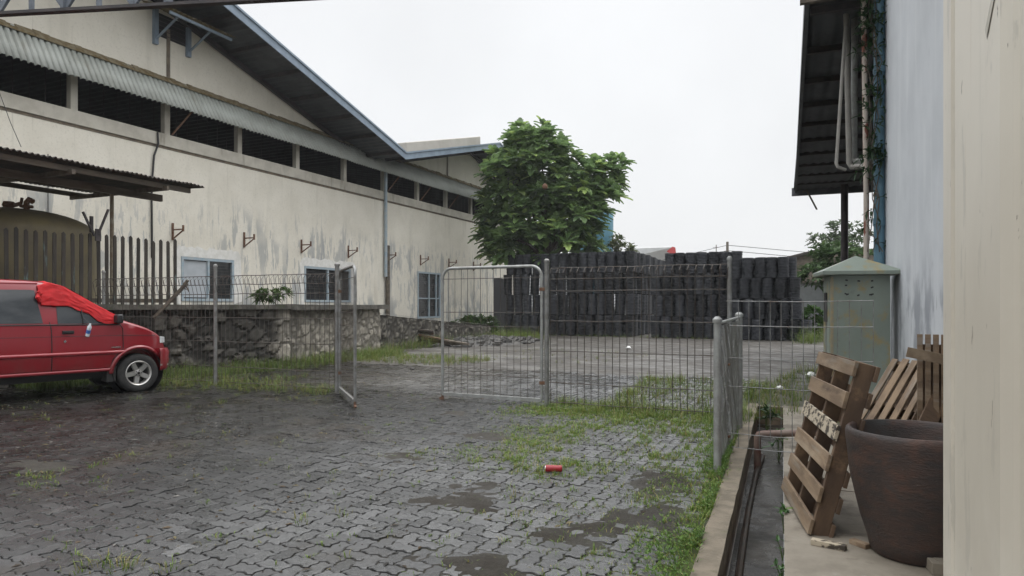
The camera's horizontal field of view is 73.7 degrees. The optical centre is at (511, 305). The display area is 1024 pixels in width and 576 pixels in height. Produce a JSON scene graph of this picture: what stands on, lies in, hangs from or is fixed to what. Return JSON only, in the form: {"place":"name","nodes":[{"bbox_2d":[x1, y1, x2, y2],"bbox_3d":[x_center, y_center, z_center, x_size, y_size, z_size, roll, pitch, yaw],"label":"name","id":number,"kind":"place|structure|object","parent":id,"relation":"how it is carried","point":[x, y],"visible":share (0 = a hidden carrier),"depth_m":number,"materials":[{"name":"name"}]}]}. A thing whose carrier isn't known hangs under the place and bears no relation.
{"place":"outdoors","nodes":[
{"label":"outdoors","id":0,"kind":"place"},
{"bbox_2d":[0,0,315,16],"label":"roof truss","id":1,"kind":"object","parent":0,"point":[65,7],"visible":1,"depth_m":7.48,"materials":[{"name":"metal"}]},
{"bbox_2d":[0,0,518,329],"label":"warehouse","id":2,"kind":"structure","parent":0,"point":[288,160],"depth_m":25.09,"materials":[{"name":"beige paint"}]},
{"bbox_2d":[181,256,233,300],"bbox_3d":[-10.394,-0.890,23.309,0.130,1.460,2.200,0,0,24],"label":"window","id":3,"kind":"structure","parent":2,"relation":"in","point":[191,267],"depth_m":23.23,"materials":[{"name":"white glass"}]},
{"bbox_2d":[304,266,339,301],"bbox_3d":[-7.831,-0.890,29.010,0.130,1.460,3.000,0,0,24],"label":"window","id":4,"kind":"structure","parent":2,"relation":"in","point":[317,296],"depth_m":28.51,"materials":[{"name":"white glass"}]},
{"bbox_2d":[417,271,440,317],"bbox_3d":[-4.460,-0.575,36.512,0.130,2.450,2.350,0,0,24],"label":"window","id":5,"kind":"structure","parent":2,"relation":"in","point":[428,283],"depth_m":36.47,"materials":[{"name":"grey glass"}]},
{"bbox_2d":[494,278,506,329],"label":"dark doorway","id":6,"kind":"structure","parent":2,"relation":"in","point":[496,280],"depth_m":44.51,"materials":[{"name":"black"}]},
{"bbox_2d":[0,363,751,575],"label":"pavement","id":7,"kind":"structure","parent":0,"point":[254,420],"depth_m":6.00,"materials":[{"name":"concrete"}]},
{"bbox_2d":[0,279,168,392],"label":"parked car","id":8,"kind":"object","parent":7,"relation":"on","point":[39,342],"visible":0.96,"depth_m":11.04,"materials":[{"name":"red paint"}]},
{"bbox_2d":[35,281,116,323],"bbox_3d":[-7.374,-0.052,11.474,0.886,0.716,1.278,0,0,43],"label":"cloth","id":9,"kind":"object","parent":8,"relation":"on","point":[49,294],"visible":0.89,"depth_m":11.12,"materials":[{"name":"fabric"}]},
{"bbox_2d":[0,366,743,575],"bbox_3d":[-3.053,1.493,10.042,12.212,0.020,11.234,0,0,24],"label":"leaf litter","id":10,"kind":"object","parent":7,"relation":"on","point":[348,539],"visible":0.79,"depth_m":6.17,"materials":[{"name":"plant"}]},
{"bbox_2d":[16,394,745,575],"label":"paver grass","id":11,"kind":"structure","parent":7,"relation":"on","point":[618,423],"depth_m":6.77,"materials":[{"name":"plant"}]},
{"bbox_2d":[620,412,743,575],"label":"kerb weeds","id":12,"kind":"object","parent":7,"relation":"on","point":[724,463],"visible":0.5,"depth_m":4.31,"materials":[{"name":"green plant"}]},
{"bbox_2d":[0,362,754,575],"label":"soil","id":13,"kind":"structure","parent":0,"point":[489,564],"depth_m":5.00,"materials":[{"name":"soil"}]},
{"bbox_2d":[9,382,541,574],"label":"sparse grass","id":14,"kind":"structure","parent":13,"relation":"on","point":[127,563],"depth_m":4.42,"materials":[{"name":"plant"}]},
{"bbox_2d":[334,263,339,393],"bbox_3d":[-3.013,0.407,11.770,0.095,2.305,0.090,0,0,24],"label":"gate post","id":15,"kind":"object","parent":13,"relation":"on","point":[336,265],"visible":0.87,"depth_m":11.74,"materials":[{"name":"metal"}]},
{"bbox_2d":[338,264,356,407],"bbox_3d":[-2.637,0.450,10.899,0.050,2.146,1.888,0,0,-21],"label":"gate leaf","id":16,"kind":"object","parent":15,"relation":"attached to","point":[347,332],"visible":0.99,"depth_m":10.77,"materials":[{"name":"metal"}]},
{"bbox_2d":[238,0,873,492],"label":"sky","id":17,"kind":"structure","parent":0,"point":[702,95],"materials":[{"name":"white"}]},
{"bbox_2d":[357,333,823,389],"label":"yard","id":18,"kind":"structure","parent":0,"point":[660,365],"depth_m":20.29,"materials":[{"name":"concrete"}]},
{"bbox_2d":[11,322,823,423],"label":"verge grass","id":19,"kind":"structure","parent":18,"relation":"on","point":[367,355],"depth_m":12.97,"materials":[{"name":"plant"}]},
{"bbox_2d":[604,315,613,335],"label":"basket stack","id":20,"kind":"object","parent":18,"relation":"on","point":[608,327],"visible":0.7,"depth_m":33.78,"materials":[{"name":"black plastic"}]},
{"bbox_2d":[606,294,614,314],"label":"basket stack","id":21,"kind":"object","parent":20,"relation":"on","point":[608,304],"visible":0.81,"depth_m":33.79,"materials":[{"name":"black plastic"}]},
{"bbox_2d":[604,273,613,293],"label":"basket stack","id":22,"kind":"object","parent":21,"relation":"on","point":[608,282],"visible":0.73,"depth_m":33.84,"materials":[{"name":"black plastic"}]},
{"bbox_2d":[606,251,615,272],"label":"basket stack","id":23,"kind":"object","parent":22,"relation":"on","point":[611,258],"visible":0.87,"depth_m":33.87,"materials":[{"name":"black plastic"}]},
{"bbox_2d":[623,315,633,336],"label":"basket stack","id":24,"kind":"object","parent":18,"relation":"on","point":[628,327],"visible":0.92,"depth_m":33.41,"materials":[{"name":"black plastic"}]},
{"bbox_2d":[650,316,660,336],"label":"basket stack","id":25,"kind":"object","parent":18,"relation":"on","point":[653,327],"visible":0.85,"depth_m":32.42,"materials":[{"name":"black plastic"}]},
{"bbox_2d":[654,295,663,315],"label":"basket stack","id":26,"kind":"object","parent":25,"relation":"on","point":[660,304],"visible":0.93,"depth_m":32.44,"materials":[{"name":"black plastic"}]},
{"bbox_2d":[660,316,670,337],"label":"basket stack","id":27,"kind":"object","parent":18,"relation":"on","point":[665,327],"visible":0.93,"depth_m":32.23,"materials":[{"name":"black plastic"}]},
{"bbox_2d":[664,295,674,316],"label":"basket stack","id":28,"kind":"object","parent":27,"relation":"on","point":[667,304],"visible":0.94,"depth_m":32.25,"materials":[{"name":"black plastic"}]},
{"bbox_2d":[661,274,670,295],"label":"basket stack","id":29,"kind":"object","parent":28,"relation":"on","point":[665,283],"visible":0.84,"depth_m":32.30,"materials":[{"name":"black plastic"}]},
{"bbox_2d":[672,317,682,337],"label":"basket stack","id":30,"kind":"object","parent":18,"relation":"on","point":[675,330],"visible":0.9,"depth_m":32.09,"materials":[{"name":"black plastic"}]},
{"bbox_2d":[675,295,684,316],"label":"basket stack","id":31,"kind":"object","parent":30,"relation":"on","point":[682,306],"visible":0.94,"depth_m":32.07,"materials":[{"name":"black plastic"}]},
{"bbox_2d":[672,274,682,294],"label":"basket stack","id":32,"kind":"object","parent":31,"relation":"on","point":[675,283],"visible":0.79,"depth_m":32.09,"materials":[{"name":"black plastic"}]},
{"bbox_2d":[674,253,684,273],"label":"basket stack","id":33,"kind":"object","parent":32,"relation":"on","point":[679,260],"visible":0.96,"depth_m":32.06,"materials":[{"name":"black plastic"}]},
{"bbox_2d":[683,317,693,337],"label":"basket stack","id":34,"kind":"object","parent":18,"relation":"on","point":[690,328],"visible":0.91,"depth_m":31.88,"materials":[{"name":"black plastic"}]},
{"bbox_2d":[684,295,694,316],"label":"basket stack","id":35,"kind":"object","parent":34,"relation":"on","point":[691,305],"visible":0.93,"depth_m":31.83,"materials":[{"name":"black plastic"}]},
{"bbox_2d":[683,274,693,294],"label":"basket stack","id":36,"kind":"object","parent":35,"relation":"on","point":[690,284],"visible":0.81,"depth_m":31.95,"materials":[{"name":"black plastic"}]},
{"bbox_2d":[686,252,695,273],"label":"basket stack","id":37,"kind":"object","parent":36,"relation":"on","point":[690,259],"visible":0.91,"depth_m":31.88,"materials":[{"name":"black plastic"}]},
{"bbox_2d":[694,317,703,337],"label":"basket stack","id":38,"kind":"object","parent":18,"relation":"on","point":[699,330],"visible":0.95,"depth_m":31.59,"materials":[{"name":"black plastic"}]},
{"bbox_2d":[696,295,706,316],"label":"basket stack","id":39,"kind":"object","parent":38,"relation":"on","point":[701,306],"visible":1,"depth_m":31.66,"materials":[{"name":"black plastic"}]},
{"bbox_2d":[694,274,703,294],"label":"basket stack","id":40,"kind":"object","parent":39,"relation":"on","point":[699,282],"visible":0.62,"depth_m":31.71,"materials":[{"name":"black plastic"}]},
{"bbox_2d":[696,252,706,273],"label":"basket stack","id":41,"kind":"object","parent":40,"relation":"on","point":[701,258],"visible":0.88,"depth_m":31.62,"materials":[{"name":"black plastic"}]},
{"bbox_2d":[704,317,713,338],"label":"basket stack","id":42,"kind":"object","parent":18,"relation":"on","point":[708,330],"visible":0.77,"depth_m":31.41,"materials":[{"name":"black plastic"}]},
{"bbox_2d":[707,295,717,316],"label":"basket stack","id":43,"kind":"object","parent":42,"relation":"on","point":[714,305],"visible":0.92,"depth_m":31.37,"materials":[{"name":"black plastic"}]},
{"bbox_2d":[704,273,714,294],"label":"basket stack","id":44,"kind":"object","parent":43,"relation":"on","point":[707,282],"visible":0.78,"depth_m":31.43,"materials":[{"name":"black plastic"}]},
{"bbox_2d":[708,252,718,273],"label":"basket stack","id":45,"kind":"object","parent":44,"relation":"on","point":[713,257],"visible":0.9,"depth_m":31.45,"materials":[{"name":"black plastic"}]},
{"bbox_2d":[743,319,750,339],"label":"basket stack","id":46,"kind":"object","parent":18,"relation":"on","point":[745,329],"visible":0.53,"depth_m":30.20,"materials":[{"name":"black plastic"}]},
{"bbox_2d":[743,299,753,318],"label":"basket stack","id":47,"kind":"object","parent":46,"relation":"on","point":[751,310],"visible":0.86,"depth_m":30.25,"materials":[{"name":"black plastic"}]},
{"bbox_2d":[738,278,749,298],"bbox_3d":[10.358,-0.774,30.486,0.500,0.908,0.493,0,0,16],"label":"basket stack","id":48,"kind":"object","parent":47,"relation":"on","point":[743,288],"visible":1,"depth_m":30.30,"materials":[{"name":"black plastic"}]},
{"bbox_2d":[742,258,753,277],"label":"basket stack","id":49,"kind":"object","parent":48,"relation":"on","point":[747,268],"visible":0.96,"depth_m":30.24,"materials":[{"name":"black plastic"}]},
{"bbox_2d":[751,319,762,339],"bbox_3d":[10.841,1.046,30.201,0.487,0.908,0.507,1,0,17],"label":"basket stack","id":50,"kind":"object","parent":18,"relation":"on","point":[755,332],"visible":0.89,"depth_m":30.01,"materials":[{"name":"black plastic"}]},
{"bbox_2d":[754,299,765,318],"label":"basket stack","id":51,"kind":"object","parent":50,"relation":"on","point":[762,310],"visible":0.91,"depth_m":29.98,"materials":[{"name":"black plastic"}]},
{"bbox_2d":[750,278,761,298],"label":"basket stack","id":52,"kind":"object","parent":51,"relation":"on","point":[755,288],"visible":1,"depth_m":30.09,"materials":[{"name":"black plastic"}]},
{"bbox_2d":[755,257,765,277],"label":"basket stack","id":53,"kind":"object","parent":52,"relation":"on","point":[760,266],"visible":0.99,"depth_m":30.03,"materials":[{"name":"black plastic"}]},
{"bbox_2d":[764,319,775,339],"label":"basket stack","id":54,"kind":"object","parent":18,"relation":"on","point":[767,330],"visible":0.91,"depth_m":29.81,"materials":[{"name":"black plastic"}]},
{"bbox_2d":[766,299,777,319],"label":"basket stack","id":55,"kind":"object","parent":54,"relation":"on","point":[774,307],"visible":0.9,"depth_m":29.75,"materials":[{"name":"black plastic"}]},
{"bbox_2d":[761,278,773,298],"bbox_3d":[11.283,-0.774,30.127,0.507,0.908,0.488,1,0,-12],"label":"basket stack","id":56,"kind":"object","parent":55,"relation":"on","point":[767,287],"visible":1,"depth_m":29.94,"materials":[{"name":"black plastic"}]},
{"bbox_2d":[766,257,776,277],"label":"basket stack","id":57,"kind":"object","parent":56,"relation":"on","point":[771,267],"visible":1,"depth_m":29.87,"materials":[{"name":"black plastic"}]},
{"bbox_2d":[775,319,786,340],"bbox_3d":[11.743,1.046,29.788,0.508,0.908,0.489,0,0,19],"label":"basket stack","id":58,"kind":"object","parent":18,"relation":"on","point":[778,330],"visible":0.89,"depth_m":29.61,"materials":[{"name":"black plastic"}]},
{"bbox_2d":[778,299,790,319],"bbox_3d":[11.909,0.136,29.852,0.494,0.908,0.500,0,0,27],"label":"basket stack","id":59,"kind":"object","parent":58,"relation":"on","point":[785,310],"visible":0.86,"depth_m":29.66,"materials":[{"name":"black plastic"}]},
{"bbox_2d":[775,278,786,298],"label":"basket stack","id":60,"kind":"object","parent":59,"relation":"on","point":[780,288],"visible":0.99,"depth_m":29.69,"materials":[{"name":"black plastic"}]},
{"bbox_2d":[777,257,789,277],"bbox_3d":[11.859,-1.684,29.834,0.487,0.908,0.507,-1,0,26],"label":"basket stack","id":61,"kind":"object","parent":60,"relation":"on","point":[783,267],"visible":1,"depth_m":29.65,"materials":[{"name":"black plastic"}]},
{"bbox_2d":[788,320,799,340],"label":"basket stack","id":62,"kind":"object","parent":18,"relation":"on","point":[796,323],"visible":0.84,"depth_m":29.38,"materials":[{"name":"black plastic"}]},
{"bbox_2d":[790,299,802,319],"bbox_3d":[12.314,0.136,29.561,0.489,0.908,0.508,0,0,38],"label":"basket stack","id":63,"kind":"object","parent":62,"relation":"on","point":[797,310],"visible":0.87,"depth_m":29.37,"materials":[{"name":"black plastic"}]},
{"bbox_2d":[788,277,800,298],"bbox_3d":[12.280,-0.774,29.656,0.493,0.908,0.500,1,0,-24],"label":"basket stack","id":64,"kind":"object","parent":63,"relation":"on","point":[794,291],"visible":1,"depth_m":29.47,"materials":[{"name":"black plastic"}]},
{"bbox_2d":[800,304,823,337],"bbox_3d":[13.949,0.802,31.634,2.203,1.807,1.925,0,0,-32],"label":"bush","id":65,"kind":"object","parent":18,"relation":"on","point":[809,310],"visible":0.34,"depth_m":31.15,"materials":[{"name":"green plant"}]},
{"bbox_2d":[497,308,810,542],"bbox_3d":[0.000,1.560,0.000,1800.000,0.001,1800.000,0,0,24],"label":"ground","id":66,"kind":"structure","parent":0,"point":[800,402],"depth_m":11.51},
{"bbox_2d":[0,304,388,387],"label":"stone wall","id":67,"kind":"structure","parent":66,"relation":"on","point":[368,326],"depth_m":16.58,"materials":[{"name":"stone"}]},
{"bbox_2d":[0,197,96,303],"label":"storage tank","id":68,"kind":"object","parent":67,"relation":"on","point":[23,217],"visible":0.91,"depth_m":14.70,"materials":[{"name":"metal"}]},
{"bbox_2d":[4,209,176,304],"bbox_3d":[-10.395,-1.013,12.840,0.325,2.185,8.235,0,0,35],"label":"slat fence","id":69,"kind":"object","parent":67,"relation":"on","point":[90,224],"visible":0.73,"depth_m":14.74,"materials":[{"name":"wood"}]},
{"bbox_2d":[0,146,203,303],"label":"lean to roof","id":70,"kind":"object","parent":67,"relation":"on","point":[43,170],"visible":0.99,"depth_m":15.20,"materials":[{"name":"paint"}]},
{"bbox_2d":[246,285,294,304],"bbox_3d":[-6.693,-0.174,19.031,1.637,0.802,0.792,0,0,39],"label":"bush","id":71,"kind":"object","parent":67,"relation":"on","point":[262,295],"visible":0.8,"depth_m":19.04,"materials":[{"name":"green plant"}]},
{"bbox_2d":[92,264,334,389],"bbox_3d":[-5.906,0.383,13.043,6.271,2.355,0.124,0,0,24],"label":"wire fence","id":72,"kind":"object","parent":66,"relation":"on","point":[215,317],"visible":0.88,"depth_m":12.91,"materials":[{"name":"metal"}]},
{"bbox_2d":[379,314,496,349],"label":"stone wall","id":73,"kind":"structure","parent":66,"relation":"on","point":[405,328],"depth_m":24.79,"materials":[{"name":"stone"}]},
{"bbox_2d":[451,314,502,334],"bbox_3d":[-1.809,0.944,31.162,2.700,1.250,1.654,0,0,-33],"label":"bush","id":74,"kind":"object","parent":66,"relation":"on","point":[473,319],"visible":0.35,"depth_m":31.12,"materials":[{"name":"green plant"}]},
{"bbox_2d":[424,334,539,347],"bbox_3d":[-1.309,1.387,28.034,4.392,0.398,7.344,0,0,24],"label":"rubble heap","id":75,"kind":"object","parent":66,"relation":"on","point":[486,340],"visible":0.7,"depth_m":26.80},
{"bbox_2d":[467,115,636,316],"bbox_3d":[2.155,-4.294,36.907,9.047,11.865,5.536,0,0,11],"label":"tree","id":76,"kind":"object","parent":66,"relation":"on","point":[526,154],"visible":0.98,"depth_m":35.98,"materials":[{"name":"green plant"}]},
{"bbox_2d":[580,212,614,314],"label":"water tank","id":77,"kind":"object","parent":66,"relation":"on","point":[607,233],"visible":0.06,"depth_m":46.98,"materials":[{"name":"blue plastic"}]},
{"bbox_2d":[604,233,638,251],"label":"bush","id":78,"kind":"object","parent":66,"relation":"on","point":[616,245],"visible":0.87,"depth_m":46.08,"materials":[{"name":"green plant"}]},
{"bbox_2d":[544,256,732,414],"bbox_3d":[1.700,0.427,9.629,2.700,2.265,0.127,0,0,24],"label":"wire fence","id":79,"kind":"object","parent":66,"relation":"on","point":[546,315],"visible":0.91,"depth_m":9.72,"materials":[{"name":"metal"}]},
{"bbox_2d":[439,265,544,401],"bbox_3d":[-0.336,0.450,10.599,1.861,2.147,0.050,0,0,26],"label":"gate leaf","id":80,"kind":"object","parent":79,"relation":"attached to","point":[541,381],"visible":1,"depth_m":10.55,"materials":[{"name":"metal"}]},
{"bbox_2d":[625,247,675,260],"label":"house","id":81,"kind":"structure","parent":66,"relation":"on","point":[658,252],"depth_m":77.38,"materials":[{"name":"white paint"}]},
{"bbox_2d":[690,403,757,575],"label":"kerb","id":82,"kind":"structure","parent":66,"relation":"on","point":[713,551],"depth_m":4.90,"materials":[{"name":"concrete"}]},
{"bbox_2d":[727,300,873,452],"bbox_3d":[2.800,0.697,6.749,1.374,1.514,0.050,0,0,24],"label":"loose wire panel","id":83,"kind":"object","parent":82,"relation":"on","point":[792,360],"visible":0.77,"depth_m":6.79,"materials":[{"name":"metal"}]},
{"bbox_2d":[713,312,742,473],"bbox_3d":[2.311,0.818,7.226,0.100,1.485,2.426,0,0,23],"label":"chain link fence","id":84,"kind":"object","parent":66,"relation":"on","point":[723,428],"visible":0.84,"depth_m":6.80,"materials":[{"name":"metal"}]},
{"bbox_2d":[799,282,823,334],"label":"boundary wall","id":85,"kind":"structure","parent":66,"relation":"on","point":[807,293],"depth_m":35.30,"materials":[{"name":"concrete"}]},
{"bbox_2d":[787,246,873,284],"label":"open shed","id":86,"kind":"structure","parent":66,"relation":"on","point":[801,260],"depth_m":40.26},
{"bbox_2d":[792,0,873,261],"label":"side canopy","id":87,"kind":"object","parent":66,"relation":"on","point":[817,172],"visible":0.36,"depth_m":14.44,"materials":[{"name":"metal"}]},
{"bbox_2d":[834,26,847,170],"bbox_3d":[4.699,-2.957,9.746,0.180,2.075,0.055,0,0,-1],"label":"pvc pipe","id":88,"kind":"object","parent":87,"relation":"attached to","point":[840,100],"visible":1,"depth_m":9.73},
{"bbox_2d":[843,13,862,169],"bbox_3d":[4.934,-3.812,9.778,0.142,3.764,0.383,0,0,-26],"label":"pvc pipe","id":89,"kind":"object","parent":87,"relation":"attached to","point":[847,78],"visible":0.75,"depth_m":9.87,"materials":[{"name":"plastic"}]},
{"bbox_2d":[851,17,873,163],"bbox_3d":[5.040,-3.858,9.818,0.117,3.766,0.459,0,0,-6],"label":"pvc pipe","id":90,"kind":"object","parent":87,"relation":"attached to","point":[854,80],"visible":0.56,"depth_m":9.96,"materials":[{"name":"plastic"}]},
{"bbox_2d":[796,239,873,292],"bbox_3d":[15.942,-0.820,33.131,4.226,4.865,3.900,0,0,24],"label":"tree","id":91,"kind":"object","parent":66,"relation":"on","point":[826,251],"visible":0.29,"depth_m":32.83,"materials":[{"name":"green plant"}]},
{"bbox_2d":[805,219,873,247],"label":"tree","id":92,"kind":"object","parent":66,"relation":"on","point":[834,235],"visible":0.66,"depth_m":43.96,"materials":[{"name":"green plant"}]},
{"bbox_2d":[885,0,942,374],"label":"blue building","id":93,"kind":"structure","parent":66,"relation":"on","point":[914,141],"depth_m":6.85,"materials":[{"name":"paint"}]},
{"bbox_2d":[873,0,884,263],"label":"downpipe","id":94,"kind":"object","parent":93,"relation":"attached to","point":[879,257],"visible":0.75,"depth_m":8.89,"materials":[{"name":"metal"}]},
{"bbox_2d":[847,0,886,251],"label":"ivy","id":95,"kind":"object","parent":94,"relation":"attached to","point":[871,148],"visible":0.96,"depth_m":8.87,"materials":[{"name":"green plant"}]},
{"bbox_2d":[943,0,1023,575],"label":"cream sheet wall","id":96,"kind":"structure","parent":66,"relation":"on","point":[983,287],"depth_m":1.87,"materials":[{"name":"metal"}]},
{"bbox_2d":[723,419,757,575],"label":"drain side","id":97,"kind":"object","parent":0,"point":[730,550],"visible":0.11,"depth_m":5.58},
{"bbox_2d":[728,424,783,575],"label":"drain water","id":98,"kind":"structure","parent":0,"point":[763,552],"depth_m":5.73,"materials":[{"name":"liquid"}]},
{"bbox_2d":[734,454,764,575],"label":"drain hose","id":99,"kind":"object","parent":98,"relation":"on","point":[739,569],"visible":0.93,"depth_m":5.43,"materials":[{"name":"plastic"}]},
{"bbox_2d":[754,429,816,469],"bbox_3d":[2.955,1.620,7.338,0.674,0.647,0.076,0,0,24],"label":"elbow pipe","id":100,"kind":"object","parent":98,"relation":"in","point":[757,453],"visible":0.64,"depth_m":7.42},
{"bbox_2d":[783,406,934,575],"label":"platform","id":101,"kind":"structure","parent":0,"point":[803,556],"depth_m":4.18,"materials":[{"name":"concrete"}]},
{"bbox_2d":[811,537,846,551],"bbox_3d":[1.965,1.478,4.236,0.200,0.035,0.061,0,0,39],"label":"wood scrap","id":102,"kind":"object","parent":101,"relation":"on","point":[834,545],"visible":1,"depth_m":4.22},
{"bbox_2d":[781,351,880,537],"bbox_3d":[2.264,0.939,4.945,0.155,1.163,1.154,15,3,13],"label":"pallet","id":103,"kind":"object","parent":101,"relation":"on","point":[808,489],"visible":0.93,"depth_m":4.67,"materials":[{"name":"brown wood"}]},
{"bbox_2d":[812,256,900,424],"bbox_3d":[4.112,0.451,8.170,0.850,2.098,0.750,0,0,15],"label":"electrical cabinet","id":104,"kind":"object","parent":101,"relation":"on","point":[853,279],"visible":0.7,"depth_m":7.92,"materials":[{"name":"green metal"}]},
{"bbox_2d":[861,1,868,259],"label":"peeling pole","id":105,"kind":"object","parent":101,"relation":"on","point":[865,179],"visible":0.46,"depth_m":9.12,"materials":[{"name":"paint"}]},
{"bbox_2d":[861,358,916,419],"bbox_3d":[3.481,0.943,6.029,0.620,0.155,1.197,11,46,48],"label":"pallet","id":106,"kind":"object","parent":101,"relation":"on","point":[896,398],"visible":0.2,"depth_m":6.18,"materials":[{"name":"brown wood"}]},
{"bbox_2d":[845,419,942,566],"bbox_3d":[2.440,1.121,4.120,0.774,0.752,0.774,0,0,24],"label":"clay pot","id":107,"kind":"object","parent":101,"relation":"on","point":[896,469],"visible":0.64,"depth_m":3.91,"materials":[{"name":"ceramic"}]},
{"bbox_2d":[906,334,942,422],"bbox_3d":[3.228,0.850,5.229,0.390,1.260,0.230,0,0,24],"label":"pallet","id":108,"kind":"object","parent":101,"relation":"on","point":[928,355],"visible":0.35,"depth_m":5.26,"materials":[{"name":"brown wood"}]},
{"bbox_2d":[911,380,940,421],"bbox_3d":[3.245,1.091,5.246,0.435,1.002,0.155,31,-11,11],"label":"pallet","id":109,"kind":"object","parent":101,"relation":"on","point":[929,413],"depth_m":5.24,"materials":[{"name":"brown wood"}]},
{"bbox_2d":[926,557,942,575],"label":"concrete block","id":110,"kind":"object","parent":101,"relation":"on","point":[934,565],"depth_m":3.79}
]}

